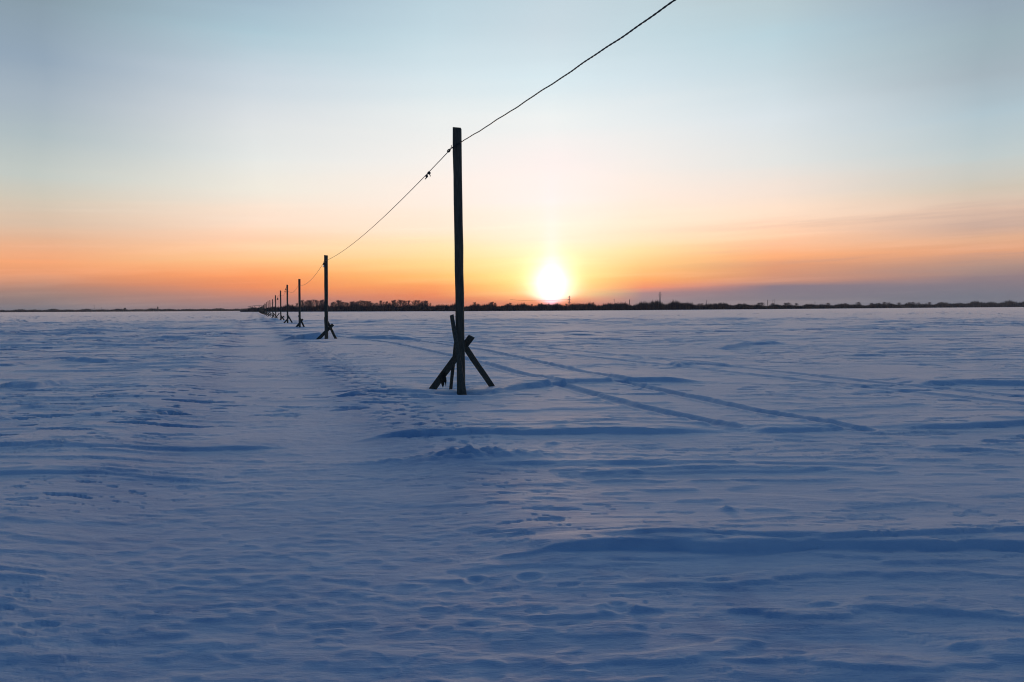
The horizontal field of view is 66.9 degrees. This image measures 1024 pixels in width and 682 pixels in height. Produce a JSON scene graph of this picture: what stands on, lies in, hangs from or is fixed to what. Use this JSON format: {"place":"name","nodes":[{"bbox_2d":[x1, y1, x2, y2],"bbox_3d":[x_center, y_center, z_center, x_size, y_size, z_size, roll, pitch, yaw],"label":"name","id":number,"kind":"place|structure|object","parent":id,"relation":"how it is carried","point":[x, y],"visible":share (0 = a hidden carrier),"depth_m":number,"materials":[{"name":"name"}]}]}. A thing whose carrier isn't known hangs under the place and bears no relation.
{"place":"outdoors","nodes":[
{"label":"outdoors","id":0,"kind":"place"},
{"bbox_2d":[0,307,1023,681],"bbox_3d":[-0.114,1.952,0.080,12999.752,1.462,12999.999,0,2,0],"label":"snow field","id":1,"kind":"structure","parent":0,"point":[776,495],"depth_m":6.65,"materials":[{"name":"white snow"}]},
{"bbox_2d":[273,295,279,317],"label":"timber post","id":2,"kind":"object","parent":1,"relation":"on","point":[275,309],"visible":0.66,"depth_m":145.55,"materials":[{"name":"brown wood"}]},
{"bbox_2d":[280,290,283,319],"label":"timber post","id":3,"kind":"object","parent":1,"relation":"on","point":[281,317],"visible":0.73,"depth_m":117.69,"materials":[{"name":"brown wood"}]},
{"bbox_2d":[284,285,292,322],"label":"timber post","id":4,"kind":"object","parent":1,"relation":"on","point":[288,317],"visible":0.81,"depth_m":93.85,"materials":[{"name":"brown wood"}]},
{"bbox_2d":[296,279,304,326],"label":"timber post","id":5,"kind":"object","parent":1,"relation":"on","point":[299,302],"visible":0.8,"depth_m":68.66,"materials":[{"name":"brown wood"}]},
{"bbox_2d":[317,255,336,338],"bbox_3d":[-10.446,-2.245,43.285,1.386,5.080,0.727,0,2,0],"label":"timber post","id":6,"kind":"object","parent":1,"relation":"on","point":[326,325],"visible":0.76,"depth_m":43.16,"materials":[{"name":"brown wood"}]},
{"bbox_2d":[429,127,494,394],"bbox_3d":[-1.196,-1.388,15.437,1.343,5.455,2.011,0,2,16],"label":"timber post","id":7,"kind":"object","parent":1,"relation":"on","point":[461,348],"visible":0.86,"depth_m":14.94,"materials":[{"name":"brown wood"}]},
{"bbox_2d":[326,145,452,260],"bbox_3d":[-5.802,-4.014,28.894,0.102,0.581,29.694,-1,2,-18],"label":"cable","id":8,"kind":"object","parent":7,"relation":"attached to","point":[406,194],"visible":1,"depth_m":18.86,"materials":[{"name":"black metal"}]},
{"bbox_2d":[453,0,675,146],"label":"cable","id":9,"kind":"object","parent":7,"relation":"attached to","point":[650,17],"visible":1,"depth_m":9.35,"materials":[{"name":"black metal"}]},
{"bbox_2d":[0,0,1023,309],"label":"sky","id":10,"kind":"structure","parent":0,"point":[162,154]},
{"bbox_2d":[240,307,952,311],"bbox_3d":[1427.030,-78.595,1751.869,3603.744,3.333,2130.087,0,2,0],"label":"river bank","id":11,"kind":"structure","parent":0,"point":[530,310],"depth_m":803.27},
{"bbox_2d":[241,300,1023,311],"bbox_3d":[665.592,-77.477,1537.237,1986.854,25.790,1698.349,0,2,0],"label":"scrub belt","id":12,"kind":"object","parent":11,"relation":"on","point":[652,305],"visible":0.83,"depth_m":799.35,"materials":[{"name":"brown plant"}]},
{"bbox_3d":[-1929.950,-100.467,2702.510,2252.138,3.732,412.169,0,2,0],"label":"far bank","id":13,"kind":"structure","parent":0,"visible":0},
{"bbox_2d":[0,306,253,311],"bbox_3d":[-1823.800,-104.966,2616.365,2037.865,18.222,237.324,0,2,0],"label":"wood","id":14,"kind":"object","parent":13,"relation":"on","point":[103,310],"visible":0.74,"depth_m":2548.13,"materials":[{"name":"brown plant"}]}
]}

